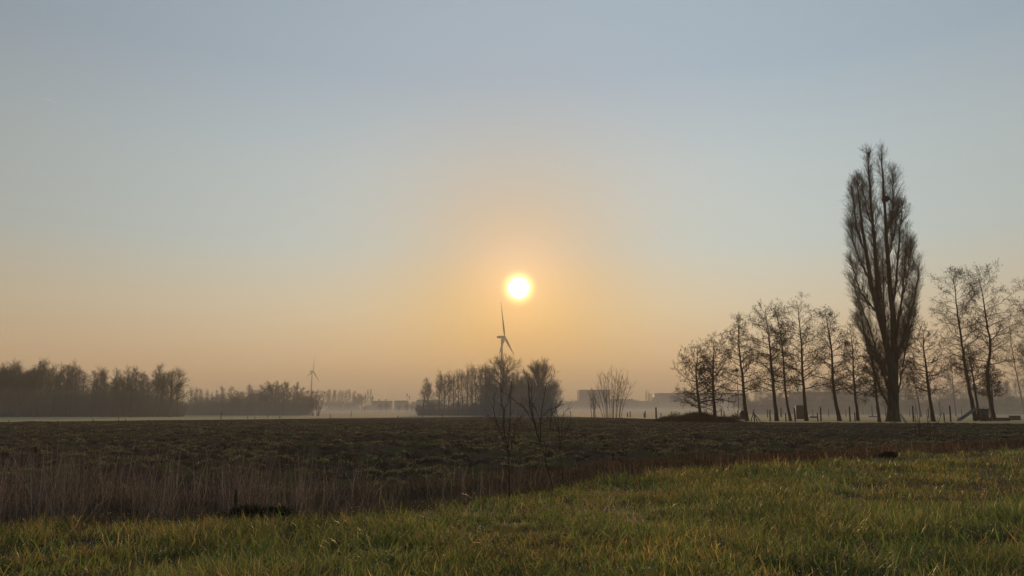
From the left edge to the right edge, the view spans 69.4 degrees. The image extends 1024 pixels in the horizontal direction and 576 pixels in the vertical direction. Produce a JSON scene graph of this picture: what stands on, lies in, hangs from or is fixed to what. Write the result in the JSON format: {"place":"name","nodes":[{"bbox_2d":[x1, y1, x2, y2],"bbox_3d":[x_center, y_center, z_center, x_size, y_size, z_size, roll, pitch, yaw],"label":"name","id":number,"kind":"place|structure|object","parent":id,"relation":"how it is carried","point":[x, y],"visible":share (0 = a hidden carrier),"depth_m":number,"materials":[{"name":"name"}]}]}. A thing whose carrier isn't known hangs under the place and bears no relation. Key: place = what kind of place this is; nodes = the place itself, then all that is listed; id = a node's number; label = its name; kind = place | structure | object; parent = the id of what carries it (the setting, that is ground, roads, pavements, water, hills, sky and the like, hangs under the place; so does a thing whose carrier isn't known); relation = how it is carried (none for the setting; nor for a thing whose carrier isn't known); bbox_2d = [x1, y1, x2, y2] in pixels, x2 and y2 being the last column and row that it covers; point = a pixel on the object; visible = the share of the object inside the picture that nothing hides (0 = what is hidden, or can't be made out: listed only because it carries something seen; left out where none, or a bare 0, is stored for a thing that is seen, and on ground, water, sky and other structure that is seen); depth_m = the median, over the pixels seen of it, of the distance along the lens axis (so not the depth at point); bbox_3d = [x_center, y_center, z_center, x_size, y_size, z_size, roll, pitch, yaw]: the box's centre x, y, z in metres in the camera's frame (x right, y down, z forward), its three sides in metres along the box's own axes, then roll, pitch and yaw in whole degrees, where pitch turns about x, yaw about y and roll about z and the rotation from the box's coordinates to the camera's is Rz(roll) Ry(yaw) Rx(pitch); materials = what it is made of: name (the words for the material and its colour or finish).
{"place":"outdoors","nodes":[
{"label":"outdoors","id":0,"kind":"place"},
{"bbox_2d":[0,416,1023,524],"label":"field","id":1,"kind":"structure","parent":0,"point":[486,458],"depth_m":34.21,"materials":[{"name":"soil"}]},
{"bbox_2d":[590,364,637,417],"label":"bare shrub","id":2,"kind":"object","parent":1,"relation":"on","point":[605,389],"visible":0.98,"depth_m":116.92,"materials":[{"name":"plant"}]},
{"bbox_2d":[649,411,745,422],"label":"bramble heap","id":3,"kind":"object","parent":1,"relation":"on","point":[693,417],"visible":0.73,"depth_m":84.27,"materials":[{"name":"brown plant"}]},
{"bbox_2d":[669,340,729,421],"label":"alder tree","id":4,"kind":"object","parent":1,"relation":"on","point":[685,400],"visible":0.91,"depth_m":83.10,"materials":[{"name":"brown plant"}]},
{"bbox_2d":[691,331,739,421],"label":"alder tree","id":5,"kind":"object","parent":1,"relation":"on","point":[706,384],"visible":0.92,"depth_m":83.11,"materials":[{"name":"brown plant"}]},
{"bbox_2d":[913,397,942,436],"bbox_3d":[23.418,7.388,42.016,1.675,2.457,1.694,0,-9,0],"label":"bare shrub","id":6,"kind":"object","parent":1,"relation":"on","point":[918,422],"visible":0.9,"depth_m":41.74,"materials":[{"name":"brown plant"}]},
{"bbox_2d":[0,444,1023,575],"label":"meadow","id":7,"kind":"structure","parent":0,"point":[86,543],"depth_m":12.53,"materials":[{"name":"plant"}]},
{"bbox_2d":[484,380,529,497],"bbox_3d":[-0.190,2.889,13.918,1.074,2.357,0.508,0,-9,0],"label":"sapling","id":8,"kind":"object","parent":7,"relation":"on","point":[504,413],"visible":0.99,"depth_m":13.98,"materials":[{"name":"brown plant"}]},
{"bbox_2d":[0,407,1023,423],"bbox_3d":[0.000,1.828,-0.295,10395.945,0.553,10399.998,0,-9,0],"label":"pasture","id":9,"kind":"structure","parent":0,"point":[638,413],"depth_m":151.63,"materials":[{"name":"green plant"}]},
{"bbox_2d":[0,367,19,416],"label":"bare tree","id":10,"kind":"object","parent":9,"relation":"on","point":[4,378],"visible":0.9,"depth_m":139.18,"materials":[{"name":"brown plant"}]},
{"bbox_2d":[2,363,17,416],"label":"bare tree","id":11,"kind":"object","parent":9,"relation":"on","point":[7,402],"visible":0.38,"depth_m":146.45,"materials":[{"name":"plant"}]},
{"bbox_2d":[0,371,36,416],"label":"bare tree","id":12,"kind":"object","parent":9,"relation":"on","point":[17,389],"visible":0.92,"depth_m":139.16,"materials":[{"name":"brown plant"}]},
{"bbox_2d":[10,369,38,413],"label":"bare tree","id":13,"kind":"object","parent":9,"relation":"on","point":[23,386],"visible":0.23,"depth_m":145.90,"materials":[{"name":"brown plant"}]},
{"bbox_2d":[10,365,57,416],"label":"bare tree","id":14,"kind":"object","parent":9,"relation":"on","point":[35,378],"visible":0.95,"depth_m":140.46,"materials":[{"name":"brown plant"}]},
{"bbox_2d":[29,362,49,410],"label":"bare tree","id":15,"kind":"object","parent":9,"relation":"on","point":[45,371],"visible":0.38,"depth_m":152.13,"materials":[{"name":"plant"}]},
{"bbox_2d":[41,368,72,416],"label":"bare tree","id":16,"kind":"object","parent":9,"relation":"on","point":[59,383],"visible":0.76,"depth_m":144.56,"materials":[{"name":"plant"}]},
{"bbox_2d":[48,361,67,413],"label":"bare tree","id":17,"kind":"object","parent":9,"relation":"on","point":[59,387],"visible":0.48,"depth_m":146.99,"materials":[{"name":"plant"}]},
{"bbox_2d":[57,365,77,416],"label":"bare tree","id":18,"kind":"object","parent":9,"relation":"on","point":[65,381],"visible":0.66,"depth_m":144.32,"materials":[{"name":"brown plant"}]},
{"bbox_2d":[62,358,84,416],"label":"bare tree","id":19,"kind":"object","parent":9,"relation":"on","point":[72,379],"visible":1,"depth_m":142.46,"materials":[{"name":"plant"}]},
{"bbox_2d":[76,371,93,405],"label":"bare tree","id":20,"kind":"object","parent":9,"relation":"on","point":[87,380],"visible":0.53,"depth_m":155.46,"materials":[{"name":"brown plant"}]},
{"bbox_2d":[89,376,101,416],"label":"bare tree","id":21,"kind":"object","parent":9,"relation":"on","point":[92,395],"visible":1,"depth_m":142.37,"materials":[{"name":"brown plant"}]},
{"bbox_2d":[2,384,190,416],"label":"undergrowth","id":22,"kind":"object","parent":9,"relation":"on","point":[85,410],"visible":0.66,"depth_m":146.15,"materials":[{"name":"brown plant"}]},
{"bbox_2d":[91,365,107,403],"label":"bare tree","id":23,"kind":"object","parent":9,"relation":"on","point":[100,380],"visible":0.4,"depth_m":155.80,"materials":[{"name":"brown plant"}]},
{"bbox_2d":[94,369,111,416],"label":"bare tree","id":24,"kind":"object","parent":9,"relation":"on","point":[103,389],"visible":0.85,"depth_m":145.31,"materials":[{"name":"plant"}]},
{"bbox_2d":[106,368,122,416],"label":"bare tree","id":25,"kind":"object","parent":9,"relation":"on","point":[115,401],"visible":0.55,"depth_m":147.19,"materials":[{"name":"brown plant"}]},
{"bbox_2d":[102,375,136,416],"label":"bare tree","id":26,"kind":"object","parent":9,"relation":"on","point":[122,385],"visible":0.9,"depth_m":143.98,"materials":[{"name":"brown plant"}]},
{"bbox_2d":[116,364,134,416],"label":"bare tree","id":27,"kind":"object","parent":9,"relation":"on","point":[127,374],"visible":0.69,"depth_m":145.25,"materials":[{"name":"brown plant"}]},
{"bbox_2d":[123,365,140,416],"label":"bare tree","id":28,"kind":"object","parent":9,"relation":"on","point":[133,377],"visible":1,"depth_m":141.66,"materials":[{"name":"plant"}]},
{"bbox_2d":[132,367,144,416],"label":"bare tree","id":29,"kind":"object","parent":9,"relation":"on","point":[139,383],"visible":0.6,"depth_m":146.63,"materials":[{"name":"plant"}]},
{"bbox_2d":[136,378,159,406],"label":"bare tree","id":30,"kind":"object","parent":9,"relation":"on","point":[147,386],"visible":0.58,"depth_m":149.71,"materials":[{"name":"brown plant"}]},
{"bbox_2d":[150,363,164,415],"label":"bare tree","id":31,"kind":"object","parent":9,"relation":"on","point":[159,371],"visible":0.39,"depth_m":149.15,"materials":[{"name":"brown plant"}]},
{"bbox_2d":[147,371,175,416],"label":"bare tree","id":32,"kind":"object","parent":9,"relation":"on","point":[161,393],"visible":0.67,"depth_m":142.38,"materials":[{"name":"brown plant"}]},
{"bbox_2d":[153,367,194,416],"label":"bare tree","id":33,"kind":"object","parent":9,"relation":"on","point":[171,377],"visible":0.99,"depth_m":140.38,"materials":[{"name":"plant"}]},
{"bbox_2d":[168,381,186,416],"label":"bare tree","id":34,"kind":"object","parent":9,"relation":"on","point":[176,396],"visible":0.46,"depth_m":144.24,"materials":[{"name":"plant"}]},
{"bbox_2d":[231,391,247,414],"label":"bare tree","id":35,"kind":"object","parent":9,"relation":"on","point":[240,397],"visible":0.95,"depth_m":178.15,"materials":[{"name":"plant"}]},
{"bbox_2d":[178,397,309,415],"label":"undergrowth","id":36,"kind":"object","parent":9,"relation":"on","point":[209,409],"visible":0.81,"depth_m":178.07,"materials":[{"name":"grey plant"}]},
{"bbox_2d":[251,385,266,414],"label":"bare tree","id":37,"kind":"object","parent":9,"relation":"on","point":[260,397],"visible":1,"depth_m":177.53,"materials":[{"name":"plant"}]},
{"bbox_2d":[257,384,276,412],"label":"bare tree","id":38,"kind":"object","parent":9,"relation":"on","point":[265,388],"visible":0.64,"depth_m":184.53,"materials":[{"name":"brown plant"}]},
{"bbox_2d":[259,381,274,414],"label":"bare tree","id":39,"kind":"object","parent":9,"relation":"on","point":[266,397],"visible":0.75,"depth_m":182.45,"materials":[{"name":"brown plant"}]},
{"bbox_2d":[266,381,284,410],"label":"bare tree","id":40,"kind":"object","parent":9,"relation":"on","point":[277,393],"visible":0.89,"depth_m":179.63,"materials":[{"name":"plant"}]},
{"bbox_2d":[276,381,291,414],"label":"bare tree","id":41,"kind":"object","parent":9,"relation":"on","point":[284,393],"visible":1,"depth_m":178.00,"materials":[{"name":"brown plant"}]},
{"bbox_2d":[287,384,300,406],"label":"bare tree","id":42,"kind":"object","parent":9,"relation":"on","point":[293,397],"visible":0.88,"depth_m":183.01,"materials":[{"name":"plant"}]},
{"bbox_2d":[312,389,326,415],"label":"bare tree","id":43,"kind":"object","parent":9,"relation":"on","point":[317,407],"visible":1,"depth_m":162.94,"materials":[{"name":"plant"}]},
{"bbox_2d":[327,404,357,409],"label":"hall","id":44,"kind":"structure","parent":9,"relation":"on","point":[343,407],"depth_m":473.85,"materials":[{"name":"grey"}]},
{"bbox_2d":[366,399,392,409],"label":"farmhouse","id":45,"kind":"object","parent":9,"relation":"on","point":[374,405],"visible":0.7,"depth_m":464.38,"materials":[{"name":"tile"}]},
{"bbox_2d":[394,401,407,409],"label":"house","id":46,"kind":"structure","parent":9,"relation":"on","point":[399,403],"depth_m":464.28,"materials":[{"name":"tile"}]},
{"bbox_2d":[415,378,431,415],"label":"bare tree","id":47,"kind":"object","parent":9,"relation":"on","point":[424,396],"visible":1,"depth_m":172.28,"materials":[{"name":"brown plant"}]},
{"bbox_2d":[417,382,435,405],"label":"bare tree","id":48,"kind":"object","parent":9,"relation":"on","point":[429,389],"visible":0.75,"depth_m":175.91,"materials":[{"name":"brown plant"}]},
{"bbox_2d":[432,368,445,408],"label":"bare tree","id":49,"kind":"object","parent":9,"relation":"on","point":[438,393],"visible":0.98,"depth_m":176.55,"materials":[{"name":"plant"}]},
{"bbox_2d":[434,373,456,405],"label":"bare tree","id":50,"kind":"object","parent":9,"relation":"on","point":[443,385],"visible":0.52,"depth_m":191.37,"materials":[{"name":"plant"}]},
{"bbox_2d":[444,371,453,415],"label":"bare tree","id":51,"kind":"object","parent":9,"relation":"on","point":[451,389],"visible":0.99,"depth_m":174.15,"materials":[{"name":"plant"}]},
{"bbox_2d":[446,373,459,407],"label":"bare tree","id":52,"kind":"object","parent":9,"relation":"on","point":[454,378],"visible":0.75,"depth_m":175.85,"materials":[{"name":"plant"}]},
{"bbox_2d":[450,370,464,415],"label":"bare tree","id":53,"kind":"object","parent":9,"relation":"on","point":[457,385],"visible":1,"depth_m":168.61,"materials":[{"name":"brown plant"}]},
{"bbox_2d":[454,368,469,412],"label":"bare tree","id":54,"kind":"object","parent":9,"relation":"on","point":[461,377],"visible":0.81,"depth_m":177.20,"materials":[{"name":"plant"}]},
{"bbox_2d":[462,367,473,404],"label":"bare tree","id":55,"kind":"object","parent":9,"relation":"on","point":[467,373],"visible":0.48,"depth_m":193.06,"materials":[{"name":"brown plant"}]},
{"bbox_2d":[464,363,479,405],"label":"bare tree","id":56,"kind":"object","parent":9,"relation":"on","point":[471,380],"visible":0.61,"depth_m":184.59,"materials":[{"name":"plant"}]},
{"bbox_2d":[467,367,482,404],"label":"bare tree","id":57,"kind":"object","parent":9,"relation":"on","point":[475,378],"visible":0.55,"depth_m":181.11,"materials":[{"name":"brown plant"}]},
{"bbox_2d":[474,365,485,415],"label":"bare tree","id":58,"kind":"object","parent":9,"relation":"on","point":[480,383],"visible":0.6,"depth_m":176.20,"materials":[{"name":"brown plant"}]},
{"bbox_2d":[472,367,497,415],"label":"bare tree","id":59,"kind":"object","parent":9,"relation":"on","point":[486,394],"visible":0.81,"depth_m":166.27,"materials":[{"name":"plant"}]},
{"bbox_2d":[416,396,559,415],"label":"undergrowth","id":60,"kind":"object","parent":9,"relation":"on","point":[469,412],"visible":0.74,"depth_m":168.44,"materials":[{"name":"grey plant"}]},
{"bbox_2d":[483,367,500,414],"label":"bare tree","id":61,"kind":"object","parent":9,"relation":"on","point":[493,397],"visible":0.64,"depth_m":169.08,"materials":[{"name":"brown plant"}]},
{"bbox_2d":[473,354,523,415],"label":"bare tree","id":62,"kind":"object","parent":9,"relation":"on","point":[505,372],"visible":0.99,"depth_m":163.97,"materials":[{"name":"brown plant"}]},
{"bbox_2d":[497,306,513,390],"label":"wind turbine","id":63,"kind":"object","parent":9,"relation":"on","point":[502,342],"visible":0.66,"depth_m":1020.63,"materials":[{"name":"paint"}]},
{"bbox_2d":[497,377,519,403],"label":"bare tree","id":64,"kind":"object","parent":9,"relation":"on","point":[510,392],"visible":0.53,"depth_m":175.91,"materials":[{"name":"plant"}]},
{"bbox_2d":[505,371,519,404],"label":"bare tree","id":65,"kind":"object","parent":9,"relation":"on","point":[511,373],"visible":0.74,"depth_m":176.88,"materials":[{"name":"brown plant"}]},
{"bbox_2d":[512,369,524,398],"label":"bare tree","id":66,"kind":"object","parent":9,"relation":"on","point":[517,376],"visible":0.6,"depth_m":178.47,"materials":[{"name":"grey plant"}]},
{"bbox_2d":[518,356,560,415],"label":"bare tree","id":67,"kind":"object","parent":9,"relation":"on","point":[539,377],"visible":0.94,"depth_m":162.14,"materials":[{"name":"brown plant"}]},
{"bbox_2d":[577,390,609,408],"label":"warehouse","id":68,"kind":"structure","parent":9,"relation":"on","point":[583,397],"depth_m":692.36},
{"bbox_2d":[610,399,632,408],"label":"warehouse","id":69,"kind":"structure","parent":9,"relation":"on","point":[628,405],"depth_m":703.33,"materials":[{"name":"grey"}]},
{"bbox_2d":[633,401,650,408],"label":"warehouse","id":70,"kind":"structure","parent":9,"relation":"on","point":[642,405],"depth_m":725.90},
{"bbox_2d":[648,393,746,408],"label":"warehouse","id":71,"kind":"structure","parent":9,"relation":"on","point":[664,399],"depth_m":682.18,"materials":[{"name":"grey"}]},
{"bbox_2d":[717,312,767,420],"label":"alder tree","id":72,"kind":"object","parent":9,"relation":"on","point":[742,376],"visible":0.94,"depth_m":91.37,"materials":[{"name":"brown plant"}]},
{"bbox_2d":[739,298,798,420],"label":"alder tree","id":73,"kind":"object","parent":9,"relation":"on","point":[773,385],"visible":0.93,"depth_m":91.41,"materials":[{"name":"brown plant"}]},
{"bbox_2d":[761,304,803,420],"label":"alder tree","id":74,"kind":"object","parent":9,"relation":"on","point":[784,371],"visible":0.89,"depth_m":91.26,"materials":[{"name":"brown plant"}]},
{"bbox_2d":[794,405,803,418],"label":"shelter box","id":75,"kind":"object","parent":9,"relation":"on","point":[799,412],"visible":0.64,"depth_m":109.44,"materials":[{"name":"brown paint"}]},
{"bbox_2d":[768,292,837,420],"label":"alder tree","id":76,"kind":"object","parent":9,"relation":"on","point":[802,377],"visible":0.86,"depth_m":91.52,"materials":[{"name":"brown plant"}]},
{"bbox_2d":[798,304,863,420],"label":"alder tree","id":77,"kind":"object","parent":9,"relation":"on","point":[832,387],"visible":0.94,"depth_m":91.28,"materials":[{"name":"brown plant"}]},
{"bbox_2d":[780,392,886,411],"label":"hall","id":78,"kind":"structure","parent":9,"relation":"on","point":[840,394],"depth_m":326.61,"materials":[{"name":"grey paint"}]},
{"bbox_2d":[834,321,878,420],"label":"alder tree","id":79,"kind":"object","parent":9,"relation":"on","point":[852,363],"visible":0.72,"depth_m":92.85,"materials":[{"name":"brown plant"}]},
{"bbox_2d":[851,396,871,414],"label":"bare bush","id":80,"kind":"object","parent":9,"relation":"on","point":[859,405],"visible":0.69,"depth_m":197.25,"materials":[{"name":"grey plant"}]},
{"bbox_2d":[856,340,891,421],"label":"alder tree","id":81,"kind":"object","parent":9,"relation":"on","point":[874,380],"visible":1,"depth_m":84.93,"materials":[{"name":"brown plant"}]},
{"bbox_2d":[741,397,1023,413],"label":"undergrowth","id":82,"kind":"object","parent":9,"relation":"on","point":[1018,409],"visible":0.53,"depth_m":210.12,"materials":[{"name":"plant"}]},
{"bbox_2d":[839,142,927,421],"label":"poplar tree","id":83,"kind":"object","parent":9,"relation":"on","point":[891,348],"visible":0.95,"depth_m":89.96,"materials":[{"name":"brown plant"}]},
{"bbox_2d":[905,398,921,414],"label":"bare bush","id":84,"kind":"object","parent":9,"relation":"on","point":[911,402],"visible":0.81,"depth_m":200.42,"materials":[{"name":"plant"}]},
{"bbox_2d":[899,357,930,416],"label":"alder tree","id":85,"kind":"object","parent":9,"relation":"on","point":[916,380],"visible":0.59,"depth_m":141.84,"materials":[{"name":"brown plant"}]},
{"bbox_2d":[901,321,959,421],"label":"alder tree","id":86,"kind":"object","parent":9,"relation":"on","point":[925,366],"visible":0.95,"depth_m":88.03,"materials":[{"name":"brown plant"}]},
{"bbox_2d":[936,355,966,415],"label":"alder tree","id":87,"kind":"object","parent":9,"relation":"on","point":[952,379],"visible":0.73,"depth_m":165.48,"materials":[{"name":"brown plant"}]},
{"bbox_2d":[927,264,1006,420],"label":"alder tree","id":88,"kind":"object","parent":9,"relation":"on","point":[963,355],"visible":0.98,"depth_m":93.42,"materials":[{"name":"brown plant"}]},
{"bbox_2d":[954,342,994,419],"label":"alder tree","id":89,"kind":"object","parent":9,"relation":"on","point":[973,376],"visible":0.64,"depth_m":95.11,"materials":[{"name":"brown plant"}]},
{"bbox_2d":[957,407,992,421],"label":"play slide","id":90,"kind":"object","parent":9,"relation":"on","point":[984,414],"visible":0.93,"depth_m":86.95,"materials":[{"name":"grey paint"}]},
{"bbox_2d":[956,258,1023,420],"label":"alder tree","id":91,"kind":"object","parent":9,"relation":"on","point":[988,361],"visible":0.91,"depth_m":93.43,"materials":[{"name":"brown plant"}]},
{"bbox_2d":[976,362,1006,405],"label":"alder tree","id":92,"kind":"object","parent":9,"relation":"on","point":[992,386],"visible":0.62,"depth_m":96.07,"materials":[{"name":"brown plant"}]},
{"bbox_2d":[983,316,1023,411],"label":"alder tree","id":93,"kind":"object","parent":9,"relation":"on","point":[1014,366],"visible":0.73,"depth_m":177.68,"materials":[{"name":"brown plant"}]},
{"bbox_2d":[1003,277,1023,368],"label":"alder tree","id":94,"kind":"object","parent":9,"relation":"on","point":[1021,321],"visible":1,"depth_m":89.76,"materials":[{"name":"brown plant"}]},
{"bbox_2d":[0,0,1023,406],"label":"sky","id":95,"kind":"structure","parent":0,"point":[225,193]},
{"bbox_2d":[3,445,1023,524],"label":"ditch","id":96,"kind":"object","parent":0,"point":[415,490],"visible":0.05,"depth_m":14.99,"materials":[{"name":"brown soil"}]},
{"bbox_2d":[211,503,299,522],"bbox_3d":[-3.857,3.517,11.015,1.467,0.646,0.850,0,-9,0],"label":"grass mound","id":97,"kind":"object","parent":96,"relation":"on","point":[249,512],"depth_m":10.88,"materials":[{"name":"plant"}]},
{"bbox_2d":[0,425,1023,527],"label":"reeds","id":98,"kind":"object","parent":96,"relation":"on","point":[80,509],"visible":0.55,"depth_m":12.96,"materials":[{"name":"brown plant"}]},
{"bbox_2d":[502,374,563,488],"bbox_3d":[0.457,3.069,15.266,1.444,2.546,0.623,1,-9,-7],"label":"sapling","id":99,"kind":"object","parent":96,"relation":"on","point":[531,408],"visible":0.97,"depth_m":15.33,"materials":[{"name":"brown plant"}]},
{"bbox_2d":[546,403,576,483],"bbox_3d":[1.100,3.427,15.852,0.775,2.121,0.441,0,-9,0],"label":"sapling","id":100,"kind":"object","parent":96,"relation":"on","point":[559,431],"visible":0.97,"depth_m":15.92,"materials":[{"name":"brown plant"}]},
{"bbox_2d":[872,450,898,459],"bbox_3d":[12.489,5.776,24.830,1.006,0.646,0.739,-4,-10,23],"label":"grass mound","id":101,"kind":"object","parent":96,"relation":"on","point":[889,454],"depth_m":24.72,"materials":[{"name":"green plant"}]},
{"bbox_2d":[3,458,1023,575],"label":"dew","id":102,"kind":"object","parent":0,"point":[570,531],"visible":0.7,"depth_m":8.44,"materials":[{"name":"liquid"}]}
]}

